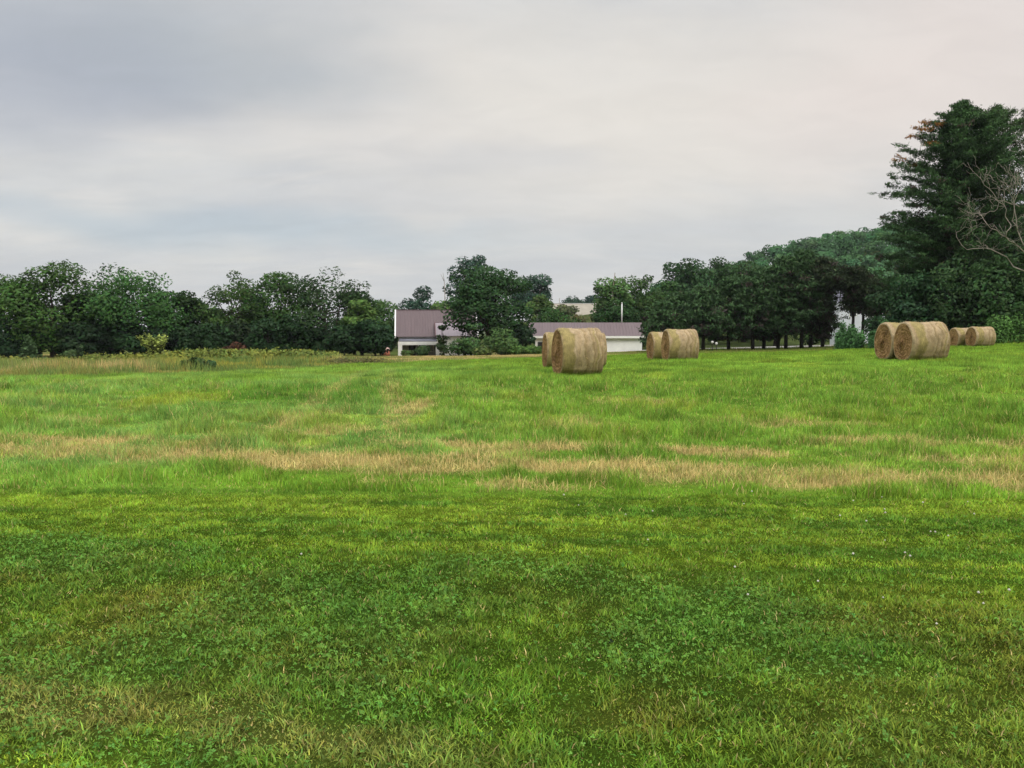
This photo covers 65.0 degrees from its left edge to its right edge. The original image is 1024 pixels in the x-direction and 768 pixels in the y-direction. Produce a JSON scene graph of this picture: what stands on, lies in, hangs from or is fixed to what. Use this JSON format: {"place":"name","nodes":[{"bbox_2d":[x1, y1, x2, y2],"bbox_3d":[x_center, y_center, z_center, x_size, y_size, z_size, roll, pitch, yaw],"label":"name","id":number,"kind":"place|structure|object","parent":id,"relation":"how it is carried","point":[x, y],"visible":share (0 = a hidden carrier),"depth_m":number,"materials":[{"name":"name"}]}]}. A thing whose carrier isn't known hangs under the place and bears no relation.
{"place":"outdoors","nodes":[
{"label":"outdoors","id":0,"kind":"place"},
{"bbox_2d":[0,247,1023,767],"bbox_3d":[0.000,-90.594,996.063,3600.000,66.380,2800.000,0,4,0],"label":"ground","id":1,"kind":"structure","parent":0,"point":[556,699],"depth_m":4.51,"materials":[{"name":"green plant"}]},
{"bbox_2d":[0,313,26,357],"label":"shrub","id":2,"kind":"object","parent":1,"relation":"on","point":[8,348],"visible":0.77,"depth_m":101.89,"materials":[{"name":"green plant"}]},
{"bbox_2d":[0,273,50,356],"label":"broadleaf tree","id":3,"kind":"object","parent":1,"relation":"on","point":[4,278],"visible":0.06,"depth_m":107.64,"materials":[{"name":"green plant"}]},
{"bbox_2d":[18,334,45,360],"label":"spruce sapling","id":4,"kind":"object","parent":1,"relation":"on","point":[28,348],"visible":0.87,"depth_m":73.69,"materials":[{"name":"green plant"}]},
{"bbox_2d":[11,327,55,355],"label":"shrub","id":5,"kind":"object","parent":1,"relation":"on","point":[35,340],"visible":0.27,"depth_m":103.73,"materials":[{"name":"green plant"}]},
{"bbox_2d":[0,259,107,356],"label":"broadleaf tree","id":6,"kind":"object","parent":1,"relation":"on","point":[44,287],"visible":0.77,"depth_m":102.69,"materials":[{"name":"green plant"}]},
{"bbox_2d":[39,327,72,355],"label":"shrub","id":7,"kind":"object","parent":1,"relation":"on","point":[60,333],"visible":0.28,"depth_m":105.30,"materials":[{"name":"green plant"}]},
{"bbox_2d":[58,319,111,354],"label":"shrub","id":8,"kind":"object","parent":1,"relation":"on","point":[84,333],"visible":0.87,"depth_m":102.71,"materials":[{"name":"green plant"}]},
{"bbox_2d":[57,283,118,354],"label":"broadleaf tree","id":9,"kind":"object","parent":1,"relation":"on","point":[66,299],"visible":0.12,"depth_m":108.22,"materials":[{"name":"green plant"}]},
{"bbox_2d":[86,319,126,355],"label":"shrub","id":10,"kind":"object","parent":1,"relation":"on","point":[106,337],"visible":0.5,"depth_m":104.55,"materials":[{"name":"green plant"}]},
{"bbox_2d":[111,315,148,353],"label":"shrub","id":11,"kind":"object","parent":1,"relation":"on","point":[126,340],"visible":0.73,"depth_m":101.06,"materials":[{"name":"green plant"}]},
{"bbox_2d":[74,262,193,354],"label":"broadleaf tree","id":12,"kind":"object","parent":1,"relation":"on","point":[111,309],"visible":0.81,"depth_m":103.69,"materials":[{"name":"green plant"}]},
{"bbox_2d":[136,332,167,355],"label":"sapling","id":13,"kind":"object","parent":1,"relation":"on","point":[152,345],"visible":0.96,"depth_m":85.53,"materials":[{"name":"green plant"}]},
{"bbox_2d":[134,326,182,354],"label":"shrub","id":14,"kind":"object","parent":1,"relation":"on","point":[168,342],"visible":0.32,"depth_m":103.94,"materials":[{"name":"green plant"}]},
{"bbox_2d":[0,346,343,361],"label":"goldenrod","id":15,"kind":"object","parent":1,"relation":"on","point":[215,352],"visible":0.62,"depth_m":68.56,"materials":[{"name":"green plant"}]},
{"bbox_2d":[141,290,205,349],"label":"broadleaf tree","id":16,"kind":"object","parent":1,"relation":"on","point":[184,300],"visible":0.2,"depth_m":108.47,"materials":[{"name":"green plant"}]},
{"bbox_2d":[165,324,201,352],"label":"shrub","id":17,"kind":"object","parent":1,"relation":"on","point":[186,341],"visible":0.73,"depth_m":105.34,"materials":[{"name":"green plant"}]},
{"bbox_2d":[180,357,206,368],"bbox_3d":[-16.215,-0.979,41.064,1.477,0.913,1.250,0,4,0],"label":"shrub","id":18,"kind":"object","parent":1,"relation":"on","point":[196,360],"visible":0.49,"depth_m":40.70,"materials":[{"name":"green plant"}]},
{"bbox_2d":[179,297,225,349],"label":"broadleaf tree","id":19,"kind":"object","parent":1,"relation":"on","point":[200,300],"visible":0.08,"depth_m":112.92,"materials":[{"name":"green plant"}]},
{"bbox_2d":[190,322,234,349],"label":"shrub","id":20,"kind":"object","parent":1,"relation":"on","point":[213,336],"visible":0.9,"depth_m":102.57,"materials":[{"name":"green plant"}]},
{"bbox_2d":[191,270,264,330],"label":"broadleaf tree","id":21,"kind":"object","parent":1,"relation":"on","point":[231,296],"visible":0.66,"depth_m":108.33,"materials":[{"name":"green plant"}]},
{"bbox_2d":[222,318,261,349],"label":"shrub","id":22,"kind":"object","parent":1,"relation":"on","point":[241,330],"visible":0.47,"depth_m":105.17,"materials":[{"name":"green plant"}]},
{"bbox_2d":[242,287,277,343],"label":"broadleaf tree","id":23,"kind":"object","parent":1,"relation":"on","point":[257,300],"visible":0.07,"depth_m":112.81,"materials":[{"name":"green plant"}]},
{"bbox_2d":[243,317,289,350],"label":"shrub","id":24,"kind":"object","parent":1,"relation":"on","point":[277,339],"visible":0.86,"depth_m":101.92,"materials":[{"name":"green plant"}]},
{"bbox_2d":[239,271,312,340],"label":"broadleaf tree","id":25,"kind":"object","parent":1,"relation":"on","point":[282,309],"visible":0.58,"depth_m":107.00,"materials":[{"name":"green plant"}]},
{"bbox_2d":[278,314,315,351],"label":"shrub","id":26,"kind":"object","parent":1,"relation":"on","point":[294,330],"visible":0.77,"depth_m":103.84,"materials":[{"name":"green plant"}]},
{"bbox_2d":[297,327,338,351],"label":"shrub","id":27,"kind":"object","parent":1,"relation":"on","point":[319,336],"visible":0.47,"depth_m":105.37,"materials":[{"name":"green plant"}]},
{"bbox_2d":[271,266,375,335],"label":"broadleaf tree","id":28,"kind":"object","parent":1,"relation":"on","point":[315,312],"visible":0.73,"depth_m":108.08,"materials":[{"name":"green plant"}]},
{"bbox_2d":[321,325,363,355],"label":"shrub","id":29,"kind":"object","parent":1,"relation":"on","point":[340,343],"visible":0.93,"depth_m":102.53,"materials":[{"name":"green plant"}]},
{"bbox_2d":[0,349,699,375],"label":"meadow grass","id":30,"kind":"structure","parent":1,"relation":"on","point":[59,366],"depth_m":43.23,"materials":[{"name":"green plant"}]},
{"bbox_2d":[314,355,390,364],"bbox_3d":[-9.917,-1.324,50.091,4.597,0.930,3.665,-2,5,-31],"label":"weed patch","id":31,"kind":"object","parent":1,"relation":"on","point":[361,360],"visible":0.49,"depth_m":49.92,"materials":[{"name":"green plant"}]},
{"bbox_2d":[333,292,377,354],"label":"broadleaf tree","id":32,"kind":"object","parent":1,"relation":"on","point":[364,296],"visible":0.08,"depth_m":112.41,"materials":[{"name":"green plant"}]},
{"bbox_2d":[337,299,378,355],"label":"broadleaf tree","id":33,"kind":"object","parent":1,"relation":"on","point":[355,315],"visible":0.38,"depth_m":106.45,"materials":[{"name":"green plant"}]},
{"bbox_2d":[342,323,377,355],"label":"shrub","id":34,"kind":"object","parent":1,"relation":"on","point":[352,328],"visible":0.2,"depth_m":104.31,"materials":[{"name":"green plant"}]},
{"bbox_2d":[352,319,396,355],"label":"shrub","id":35,"kind":"object","parent":1,"relation":"on","point":[376,338],"visible":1,"depth_m":101.76,"materials":[{"name":"green plant"}]},
{"bbox_2d":[370,299,398,354],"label":"broadleaf tree","id":36,"kind":"object","parent":1,"relation":"on","point":[383,309],"visible":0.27,"depth_m":125.81,"materials":[{"name":"green plant"}]},
{"bbox_2d":[392,285,435,309],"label":"broadleaf tree","id":37,"kind":"object","parent":1,"relation":"on","point":[420,299],"visible":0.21,"depth_m":148.04,"materials":[{"name":"green plant"}]},
{"bbox_2d":[413,345,430,355],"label":"shrub","id":38,"kind":"object","parent":1,"relation":"on","point":[423,350],"visible":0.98,"depth_m":116.31,"materials":[{"name":"green plant"}]},
{"bbox_2d":[394,309,478,355],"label":"farmhouse","id":39,"kind":"object","parent":1,"relation":"on","point":[415,328],"visible":0.57,"depth_m":121.12,"materials":[{"name":"white paint"}]},
{"bbox_2d":[430,300,453,308],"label":"broadleaf tree","id":40,"kind":"object","parent":1,"relation":"on","point":[436,305],"visible":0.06,"depth_m":136.08,"materials":[{"name":"green plant"}]},
{"bbox_2d":[435,325,449,355],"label":"tree","id":41,"kind":"object","parent":1,"relation":"on","point":[439,346],"visible":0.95,"depth_m":113.72,"materials":[{"name":"green plant"}]},
{"bbox_2d":[443,336,480,355],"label":"shrub","id":42,"kind":"object","parent":1,"relation":"on","point":[464,346],"visible":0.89,"depth_m":102.23,"materials":[{"name":"green plant"}]},
{"bbox_2d":[442,254,488,330],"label":"broadleaf tree","id":43,"kind":"object","parent":1,"relation":"on","point":[465,263],"visible":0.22,"depth_m":148.08,"materials":[{"name":"green plant"}]},
{"bbox_2d":[472,345,495,355],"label":"shrub","id":44,"kind":"object","parent":1,"relation":"on","point":[483,349],"visible":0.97,"depth_m":100.69,"materials":[{"name":"green plant"}]},
{"bbox_2d":[439,263,534,354],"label":"broadleaf tree","id":45,"kind":"object","parent":1,"relation":"on","point":[479,298],"visible":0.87,"depth_m":110.59,"materials":[{"name":"green plant"}]},
{"bbox_2d":[481,327,518,354],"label":"shrub","id":46,"kind":"object","parent":1,"relation":"on","point":[500,340],"visible":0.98,"depth_m":101.42,"materials":[{"name":"green plant"}]},
{"bbox_2d":[0,364,1023,499],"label":"hay field grass","id":47,"kind":"structure","parent":1,"relation":"on","point":[22,402],"depth_m":12.23,"materials":[{"name":"green plant"}]},
{"bbox_2d":[0,491,1023,767],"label":"clover","id":48,"kind":"object","parent":1,"relation":"on","point":[304,635],"depth_m":4.09,"materials":[{"name":"green plant"}]},
{"bbox_2d":[0,396,1023,492],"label":"dry straw","id":49,"kind":"object","parent":1,"relation":"on","point":[679,449],"visible":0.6,"depth_m":9.38,"materials":[{"name":"beige plant"}]},
{"bbox_2d":[505,345,524,354],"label":"shrub","id":50,"kind":"object","parent":1,"relation":"on","point":[517,349],"visible":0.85,"depth_m":101.80,"materials":[{"name":"green plant"}]},
{"bbox_2d":[513,324,536,353],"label":"shrub","id":51,"kind":"object","parent":1,"relation":"on","point":[524,335],"visible":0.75,"depth_m":111.03,"materials":[{"name":"green plant"}]},
{"bbox_2d":[519,345,541,353],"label":"shrub","id":52,"kind":"object","parent":1,"relation":"on","point":[533,350],"visible":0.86,"depth_m":102.99,"materials":[{"name":"green plant"}]},
{"bbox_2d":[509,273,552,317],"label":"broadleaf tree","id":53,"kind":"object","parent":1,"relation":"on","point":[528,295],"visible":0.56,"depth_m":236.24,"materials":[{"name":"green plant"}]},
{"bbox_2d":[520,294,555,343],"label":"broadleaf tree","id":54,"kind":"object","parent":1,"relation":"on","point":[539,304],"visible":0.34,"depth_m":148.38,"materials":[{"name":"green plant"}]},
{"bbox_2d":[542,332,553,366],"bbox_3d":[2.015,-1.408,32.959,1.508,1.556,1.682,-1,6,-7],"label":"hay bale","id":55,"kind":"object","parent":1,"relation":"on","point":[546,348],"visible":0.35,"depth_m":32.48,"materials":[{"name":"beige plant"}]},
{"bbox_2d":[533,306,581,343],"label":"broadleaf tree","id":56,"kind":"object","parent":1,"relation":"on","point":[548,315],"visible":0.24,"depth_m":142.97,"materials":[{"name":"green plant"}]},
{"bbox_2d":[552,304,579,320],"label":"broadleaf tree","id":57,"kind":"object","parent":1,"relation":"on","point":[566,309],"visible":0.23,"depth_m":173.53,"materials":[{"name":"green plant"}]},
{"bbox_2d":[537,303,596,321],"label":"barn","id":58,"kind":"structure","parent":1,"relation":"on","point":[585,308],"depth_m":252.82,"materials":[{"name":"white paint"}]},
{"bbox_2d":[551,327,603,374],"bbox_3d":[2.163,-1.115,26.782,1.508,1.649,1.749,-1,4,-12],"label":"hay bale","id":59,"kind":"object","parent":1,"relation":"on","point":[579,350],"visible":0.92,"depth_m":26.16,"materials":[{"name":"beige plant"}]},
{"bbox_2d":[529,303,643,353],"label":"shed","id":60,"kind":"structure","parent":1,"relation":"on","point":[621,336],"depth_m":120.31,"materials":[{"name":"white paint"}]},
{"bbox_2d":[590,276,635,318],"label":"broadleaf tree","id":61,"kind":"object","parent":1,"relation":"on","point":[619,292],"visible":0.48,"depth_m":130.74,"materials":[{"name":"green plant"}]},
{"bbox_2d":[589,298,642,322],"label":"broadleaf tree","id":62,"kind":"object","parent":1,"relation":"on","point":[613,316],"visible":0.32,"depth_m":128.02,"materials":[{"name":"green plant"}]},
{"bbox_2d":[616,274,665,349],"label":"broadleaf tree","id":63,"kind":"object","parent":1,"relation":"on","point":[639,302],"visible":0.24,"depth_m":135.69,"materials":[{"name":"green plant"}]},
{"bbox_2d":[646,332,662,359],"bbox_3d":[8.044,-2.056,42.974,1.508,1.602,1.716,0,3,-6],"label":"hay bale","id":64,"kind":"object","parent":1,"relation":"on","point":[653,346],"visible":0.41,"depth_m":42.42,"materials":[{"name":"beige plant"}]},
{"bbox_2d":[640,280,677,318],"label":"broadleaf tree","id":65,"kind":"object","parent":1,"relation":"on","point":[668,288],"visible":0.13,"depth_m":143.12,"materials":[{"name":"green plant"}]},
{"bbox_2d":[636,297,687,344],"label":"broadleaf tree","id":66,"kind":"object","parent":1,"relation":"on","point":[665,314],"visible":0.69,"depth_m":92.83,"materials":[{"name":"green plant"}]},
{"bbox_2d":[648,291,708,338],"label":"broadleaf tree","id":67,"kind":"object","parent":1,"relation":"on","point":[679,297],"visible":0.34,"depth_m":95.42,"materials":[{"name":"green plant"}]},
{"bbox_2d":[661,328,698,360],"bbox_3d":[8.329,-1.962,39.945,1.599,1.680,1.783,0,5,-5],"label":"hay bale","id":68,"kind":"object","parent":1,"relation":"on","point":[679,344],"visible":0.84,"depth_m":39.27,"materials":[{"name":"beige plant"}]},
{"bbox_2d":[650,258,717,322],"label":"broadleaf tree","id":69,"kind":"object","parent":1,"relation":"on","point":[689,273],"visible":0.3,"depth_m":146.83,"materials":[{"name":"green plant"}]},
{"bbox_2d":[675,284,736,350],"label":"tree","id":70,"kind":"object","parent":1,"relation":"on","point":[701,295],"visible":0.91,"depth_m":93.34,"materials":[{"name":"green plant"}]},
{"bbox_2d":[699,256,742,343],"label":"broadleaf tree","id":71,"kind":"object","parent":1,"relation":"on","point":[721,269],"visible":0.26,"depth_m":157.84,"materials":[{"name":"green plant"}]},
{"bbox_2d":[700,274,766,349],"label":"broadleaf tree","id":72,"kind":"object","parent":1,"relation":"on","point":[726,284],"visible":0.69,"depth_m":94.31,"materials":[{"name":"green plant"}]},
{"bbox_2d":[733,260,760,341],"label":"broadleaf tree","id":73,"kind":"object","parent":1,"relation":"on","point":[745,266],"visible":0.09,"depth_m":163.20,"materials":[{"name":"green plant"}]},
{"bbox_2d":[726,267,781,349],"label":"broadleaf tree","id":74,"kind":"object","parent":1,"relation":"on","point":[753,280],"visible":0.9,"depth_m":93.23,"materials":[{"name":"green plant"}]},
{"bbox_2d":[744,265,790,348],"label":"pine tree","id":75,"kind":"object","parent":1,"relation":"on","point":[766,338],"visible":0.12,"depth_m":97.06,"materials":[{"name":"green plant"}]},
{"bbox_2d":[753,263,811,349],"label":"pine tree","id":76,"kind":"object","parent":1,"relation":"on","point":[777,334],"visible":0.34,"depth_m":94.17,"materials":[{"name":"green plant"}]},
{"bbox_2d":[750,254,821,348],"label":"pine tree","id":77,"kind":"object","parent":1,"relation":"on","point":[788,260],"visible":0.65,"depth_m":93.06,"materials":[{"name":"green plant"}]},
{"bbox_2d":[767,248,840,347],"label":"pine tree","id":78,"kind":"object","parent":1,"relation":"on","point":[803,256],"visible":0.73,"depth_m":92.14,"materials":[{"name":"green plant"}]},
{"bbox_2d":[790,327,829,344],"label":"broadleaf tree","id":79,"kind":"object","parent":1,"relation":"on","point":[806,338],"visible":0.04,"depth_m":149.19,"materials":[{"name":"green plant"}]},
{"bbox_2d":[797,256,849,346],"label":"pine tree","id":80,"kind":"object","parent":1,"relation":"on","point":[825,263],"visible":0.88,"depth_m":91.80,"materials":[{"name":"green plant"}]},
{"bbox_2d":[798,256,851,347],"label":"pine tree","id":81,"kind":"object","parent":1,"relation":"on","point":[810,341],"visible":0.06,"depth_m":94.63,"materials":[{"name":"green plant"}]},
{"bbox_2d":[648,209,1022,318],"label":"forest","id":82,"kind":"object","parent":1,"relation":"on","point":[845,248],"visible":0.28,"depth_m":317.86,"materials":[{"name":"green plant"}]},
{"bbox_2d":[830,263,876,327],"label":"pine tree","id":83,"kind":"object","parent":1,"relation":"on","point":[855,277],"visible":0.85,"depth_m":90.79,"materials":[{"name":"green plant"}]},
{"bbox_2d":[830,291,884,344],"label":"white house","id":84,"kind":"structure","parent":1,"relation":"on","point":[858,320],"depth_m":118.07,"materials":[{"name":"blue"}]},
{"bbox_2d":[833,317,888,348],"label":"bramble thicket","id":85,"kind":"object","parent":1,"relation":"on","point":[850,338],"visible":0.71,"depth_m":69.42,"materials":[{"name":"green plant"}]},
{"bbox_2d":[848,277,892,317],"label":"pine tree","id":86,"kind":"object","parent":1,"relation":"on","point":[868,312],"visible":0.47,"depth_m":89.17,"materials":[{"name":"green plant"}]},
{"bbox_2d":[874,322,900,358],"bbox_3d":[15.748,-1.777,32.638,1.538,1.587,1.699,0,5,-2],"label":"hay bale","id":87,"kind":"object","parent":1,"relation":"on","point":[883,340],"visible":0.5,"depth_m":32.44,"materials":[{"name":"beige plant"}]},
{"bbox_2d":[861,287,929,335],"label":"broadleaf tree","id":88,"kind":"object","parent":1,"relation":"on","point":[873,322],"visible":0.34,"depth_m":72.42,"materials":[{"name":"green plant"}]},
{"bbox_2d":[880,300,937,322],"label":"broadleaf tree","id":89,"kind":"object","parent":1,"relation":"on","point":[913,309],"visible":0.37,"depth_m":69.56,"materials":[{"name":"green plant"}]},
{"bbox_2d":[893,321,950,360],"bbox_3d":[15.802,-1.685,31.065,1.569,1.587,1.682,0,3,-2],"label":"hay bale","id":90,"kind":"object","parent":1,"relation":"on","point":[919,341],"visible":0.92,"depth_m":30.47,"materials":[{"name":"beige plant"}]},
{"bbox_2d":[883,268,975,328],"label":"broadleaf tree","id":91,"kind":"object","parent":1,"relation":"on","point":[921,281],"visible":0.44,"depth_m":70.20,"materials":[{"name":"green plant"}]},
{"bbox_2d":[867,99,1023,324],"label":"white pine","id":92,"kind":"object","parent":1,"relation":"on","point":[962,146],"visible":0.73,"depth_m":72.28,"materials":[{"name":"green plant"}]},
{"bbox_2d":[949,327,967,346],"bbox_3d":[33.053,-3.455,59.012,1.508,1.478,1.598,0,3,-2],"label":"hay bale","id":93,"kind":"object","parent":1,"relation":"on","point":[957,336],"visible":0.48,"depth_m":58.58,"materials":[{"name":"beige plant"}]},
{"bbox_2d":[924,251,1012,330],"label":"broadleaf tree","id":94,"kind":"object","parent":1,"relation":"on","point":[954,271],"visible":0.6,"depth_m":68.91,"materials":[{"name":"green plant"}]},
{"bbox_2d":[923,104,1023,308],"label":"white pine","id":95,"kind":"object","parent":1,"relation":"on","point":[1009,114],"visible":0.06,"depth_m":77.39,"materials":[{"name":"green plant"}]},
{"bbox_2d":[965,326,995,345],"bbox_3d":[33.426,-3.409,57.392,1.508,1.509,1.615,0,5,-2],"label":"hay bale","id":96,"kind":"object","parent":1,"relation":"on","point":[979,336],"visible":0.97,"depth_m":56.84,"materials":[{"name":"beige plant"}]},
{"bbox_2d":[952,259,1023,330],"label":"broadleaf tree","id":97,"kind":"object","parent":1,"relation":"on","point":[998,290],"visible":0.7,"depth_m":67.43,"materials":[{"name":"green plant"}]},
{"bbox_2d":[955,133,1023,270],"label":"dead tree","id":98,"kind":"object","parent":1,"relation":"on","point":[1001,200],"visible":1,"depth_m":63.99,"materials":[{"name":"grey wood"}]},
{"bbox_2d":[980,109,1023,268],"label":"white pine","id":99,"kind":"object","parent":1,"relation":"on","point":[1021,130],"visible":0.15,"depth_m":75.90,"materials":[{"name":"green plant"}]},
{"bbox_2d":[986,313,1023,343],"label":"hedge","id":100,"kind":"object","parent":1,"relation":"on","point":[1002,330],"visible":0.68,"depth_m":61.82,"materials":[{"name":"green plant"}]},
{"bbox_2d":[987,240,1023,334],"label":"broadleaf tree","id":101,"kind":"object","parent":1,"relation":"on","point":[1018,256],"visible":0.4,"depth_m":67.97,"materials":[{"name":"green plant"}]},
{"bbox_2d":[0,342,1023,384],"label":"hay field grass","id":102,"kind":"structure","parent":0,"point":[1008,355],"depth_m":30.63,"materials":[{"name":"green plant"}]},
{"bbox_2d":[0,0,1023,330],"label":"sky","id":103,"kind":"structure","parent":0,"point":[575,143],"materials":[{"name":"grey"}]},
{"bbox_2d":[699,338,1023,352],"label":"verge grass","id":104,"kind":"structure","parent":0,"point":[796,348],"depth_m":89.70,"materials":[{"name":"green plant"}]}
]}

